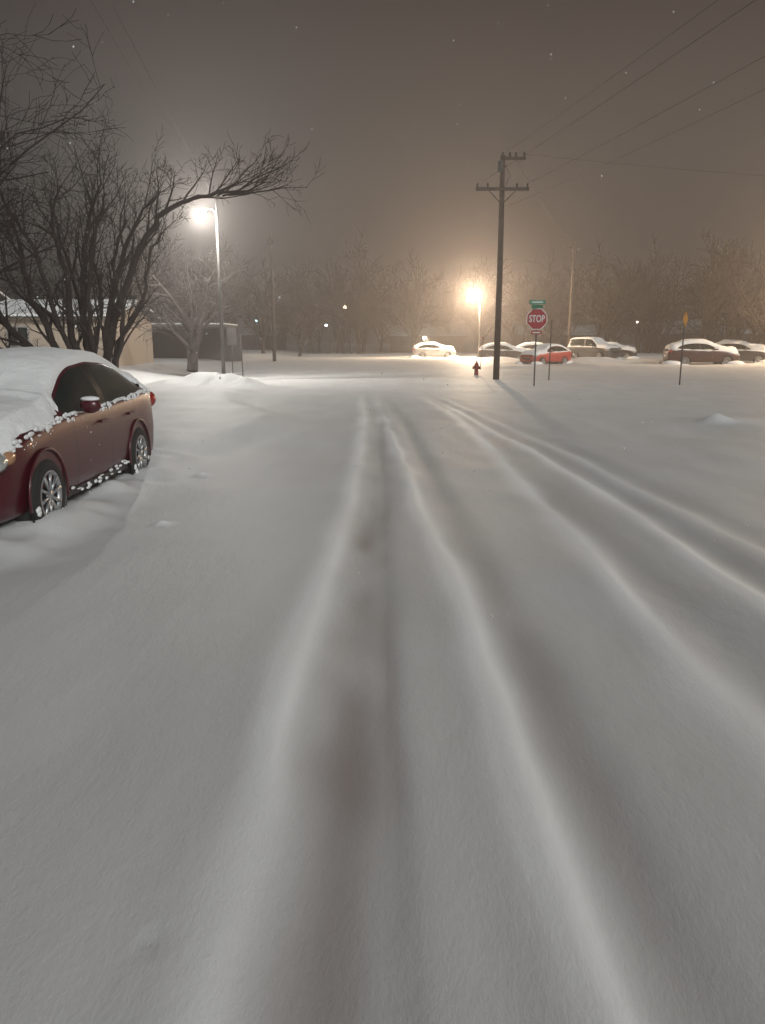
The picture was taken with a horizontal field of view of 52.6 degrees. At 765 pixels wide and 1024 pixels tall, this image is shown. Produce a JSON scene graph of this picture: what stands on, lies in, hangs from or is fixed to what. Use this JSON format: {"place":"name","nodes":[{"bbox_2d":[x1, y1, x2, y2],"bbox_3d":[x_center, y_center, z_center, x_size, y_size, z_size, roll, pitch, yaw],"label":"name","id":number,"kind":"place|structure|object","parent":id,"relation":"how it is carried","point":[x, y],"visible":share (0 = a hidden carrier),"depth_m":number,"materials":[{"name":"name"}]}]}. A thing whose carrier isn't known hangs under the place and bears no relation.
{"place":"outdoors","nodes":[
{"label":"outdoors","id":0,"kind":"place"},
{"bbox_2d":[0,343,764,1023],"bbox_3d":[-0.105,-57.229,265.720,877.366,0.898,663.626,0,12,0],"label":"snow ground","id":1,"kind":"structure","parent":0,"point":[484,743],"depth_m":3.47,"materials":[{"name":"white snow"}]},
{"bbox_2d":[0,292,9,301],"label":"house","id":2,"kind":"structure","parent":1,"relation":"on","point":[2,297],"depth_m":44.08,"materials":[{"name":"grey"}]},
{"bbox_2d":[0,3,133,316],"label":"bare tree","id":3,"kind":"object","parent":1,"relation":"on","point":[2,180],"visible":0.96,"depth_m":15.16,"materials":[{"name":"brown plant"}]},
{"bbox_2d":[0,346,155,522],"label":"parked car","id":4,"kind":"object","parent":1,"relation":"on","point":[55,403],"visible":0.97,"depth_m":7.50,"materials":[{"name":"red metal"}]},
{"bbox_2d":[0,299,160,366],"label":"garage","id":5,"kind":"structure","parent":1,"relation":"on","point":[135,350],"depth_m":40.42,"materials":[{"name":"beige paint"}]},
{"bbox_2d":[0,99,325,367],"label":"bare tree","id":6,"kind":"object","parent":1,"relation":"on","point":[116,310],"visible":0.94,"depth_m":18.89,"materials":[{"name":"brown plant"}]},
{"bbox_2d":[107,230,249,372],"bbox_3d":[-9.484,-9.724,36.282,6.265,6.324,6.090,-4,13,-18],"label":"bare tree","id":7,"kind":"object","parent":1,"relation":"on","point":[193,345],"visible":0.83,"depth_m":36.48,"materials":[{"name":"brown plant"}]},
{"bbox_2d":[151,323,241,361],"bbox_3d":[-13.800,-11.494,52.763,7.500,2.575,6.100,0,12,0],"label":"carport","id":8,"kind":"object","parent":1,"relation":"on","point":[164,344],"visible":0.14,"depth_m":55.57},
{"bbox_2d":[196,199,225,373],"bbox_3d":[-7.363,-9.435,33.351,1.026,7.630,0.307,0,12,0],"label":"street lamp","id":9,"kind":"object","parent":1,"relation":"on","point":[201,212],"visible":0.88,"depth_m":33.21,"materials":[{"name":"metal"}]},
{"bbox_2d":[226,328,236,372],"bbox_3d":[-7.998,-8.508,41.129,0.525,2.496,0.058,-6,14,-24],"label":"road sign","id":10,"kind":"object","parent":1,"relation":"on","point":[231,337],"visible":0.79,"depth_m":40.95,"materials":[{"name":"grey metal"}]},
{"bbox_2d":[195,324,282,349],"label":"house","id":11,"kind":"structure","parent":1,"relation":"on","point":[250,341],"depth_m":115.34,"materials":[{"name":"grey"}]},
{"bbox_2d":[237,319,243,376],"bbox_3d":[-6.185,-7.037,33.810,0.058,2.728,0.394,7,14,29],"label":"road sign","id":12,"kind":"object","parent":1,"relation":"on","point":[240,326],"visible":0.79,"depth_m":33.65,"materials":[{"name":"grey metal"}]},
{"bbox_2d":[267,234,275,360],"bbox_3d":[-8.500,-16.456,59.835,0.570,9.618,0.330,0,12,0],"label":"utility pole","id":13,"kind":"object","parent":1,"relation":"on","point":[271,243],"visible":0.94,"depth_m":59.79,"materials":[{"name":"brown wood"}]},
{"bbox_2d":[343,305,351,353],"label":"street lamp","id":14,"kind":"object","parent":1,"relation":"on","point":[350,336],"visible":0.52,"depth_m":101.44,"materials":[{"name":"metal"}]},
{"bbox_2d":[0,225,764,355],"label":"distant trees","id":15,"kind":"object","parent":1,"relation":"on","point":[362,313],"visible":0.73,"depth_m":99.09,"materials":[{"name":"brown plant"}]},
{"bbox_2d":[389,325,466,351],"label":"house","id":16,"kind":"structure","parent":1,"relation":"on","point":[454,338],"depth_m":119.20,"materials":[{"name":"grey"}]},
{"bbox_2d":[409,341,458,357],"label":"parked car","id":17,"kind":"object","parent":1,"relation":"on","point":[423,349],"visible":0.95,"depth_m":77.55,"materials":[{"name":"white metal"}]},
{"bbox_2d":[470,289,480,357],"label":"street lamp","id":18,"kind":"object","parent":1,"relation":"on","point":[473,293],"visible":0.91,"depth_m":75.46,"materials":[{"name":"metal"}]},
{"bbox_2d":[472,337,483,374],"bbox_3d":[4.932,-8.079,40.216,0.480,1.970,0.370,-9,15,-34],"label":"fire hydrant","id":19,"kind":"object","parent":1,"relation":"on","point":[476,367],"visible":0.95,"depth_m":40.23,"materials":[{"name":"red metal"}]},
{"bbox_2d":[476,152,528,379],"bbox_3d":[5.070,-10.490,33.594,2.250,9.534,0.769,0,12,0],"label":"utility pole","id":20,"kind":"object","parent":1,"relation":"on","point":[502,189],"visible":0.97,"depth_m":33.20,"materials":[{"name":"brown wood"}]},
{"bbox_2d":[91,0,764,236],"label":"power lines","id":21,"kind":"object","parent":20,"relation":"attached to","point":[562,112],"visible":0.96,"depth_m":20.75,"materials":[{"name":"grey metal"}]},
{"bbox_2d":[478,342,526,358],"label":"parked car","id":22,"kind":"object","parent":1,"relation":"on","point":[507,349],"visible":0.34,"depth_m":68.79,"materials":[{"name":"grey metal"}]},
{"bbox_2d":[516,342,543,349],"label":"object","id":23,"kind":"object","parent":1,"relation":"on","point":[529,345],"visible":0.05,"depth_m":71.98,"materials":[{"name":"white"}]},
{"bbox_2d":[526,300,546,385],"bbox_3d":[5.743,-6.278,29.027,0.742,3.255,0.257,-3,13,-15],"label":"stop sign","id":24,"kind":"object","parent":1,"relation":"on","point":[536,317],"visible":1,"depth_m":28.80,"materials":[{"name":"metal"}]},
{"bbox_2d":[515,343,572,363],"bbox_3d":[12.100,-11.654,57.336,5.000,1.660,2.127,-10,16,-39],"label":"parked car","id":25,"kind":"object","parent":1,"relation":"on","point":[561,354],"visible":0.76,"depth_m":56.51,"materials":[{"name":"red metal"}]},
{"bbox_2d":[548,320,552,379],"bbox_3d":[7.338,-7.008,33.776,0.058,2.677,0.480,4,13,20],"label":"road sign","id":26,"kind":"object","parent":1,"relation":"on","point":[551,335],"visible":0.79,"depth_m":33.69,"materials":[{"name":"grey metal"}]},
{"bbox_2d":[509,324,603,347],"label":"house","id":27,"kind":"structure","parent":1,"relation":"on","point":[580,331],"depth_m":117.38,"materials":[{"name":"brown"}]},
{"bbox_2d":[567,239,580,345],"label":"utility pole","id":28,"kind":"object","parent":1,"relation":"on","point":[571,298],"visible":0.96,"depth_m":73.14,"materials":[{"name":"brown wood"}]},
{"bbox_2d":[567,337,623,359],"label":"parked suv","id":29,"kind":"object","parent":1,"relation":"on","point":[588,347],"visible":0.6,"depth_m":69.58,"materials":[{"name":"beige metal"}]},
{"bbox_2d":[607,342,639,358],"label":"parked car","id":30,"kind":"object","parent":1,"relation":"on","point":[628,352],"visible":0.44,"depth_m":73.25,"materials":[{"name":"grey metal"}]},
{"bbox_2d":[636,319,641,352],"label":"street lamp","id":31,"kind":"object","parent":1,"relation":"on","point":[640,334],"visible":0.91,"depth_m":97.40,"materials":[{"name":"metal"}]},
{"bbox_2d":[679,311,687,384],"bbox_3d":[11.502,-6.233,29.652,0.056,2.891,0.624,10,16,37],"label":"warning sign","id":32,"kind":"object","parent":1,"relation":"on","point":[685,318],"visible":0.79,"depth_m":29.56,"materials":[{"name":"orange"}]},
{"bbox_2d":[657,339,744,364],"bbox_3d":[23.396,-11.699,56.814,5.746,2.020,2.446,1,12,6],"label":"parked car","id":33,"kind":"object","parent":1,"relation":"on","point":[699,350],"visible":0.84,"depth_m":55.98,"materials":[{"name":"red metal"}]},
{"bbox_2d":[645,321,762,352],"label":"house","id":34,"kind":"structure","parent":1,"relation":"on","point":[671,337],"depth_m":113.28,"materials":[{"name":"brown"}]},
{"bbox_2d":[703,254,764,344],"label":"bare tree","id":35,"kind":"object","parent":1,"relation":"on","point":[751,317],"visible":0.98,"depth_m":59.37,"materials":[{"name":"brown plant"}]},
{"bbox_2d":[706,339,764,362],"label":"parked car","id":36,"kind":"object","parent":1,"relation":"on","point":[753,352],"visible":0.47,"depth_m":59.66,"materials":[{"name":"grey metal"}]},
{"bbox_2d":[0,0,764,343],"label":"sky","id":37,"kind":"structure","parent":0,"point":[363,59],"materials":[{"name":"grey"}]},
{"bbox_2d":[2,0,764,658],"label":"falling snow","id":38,"kind":"structure","parent":0,"point":[346,324],"depth_m":9.52,"materials":[{"name":"white snow"}]}
]}

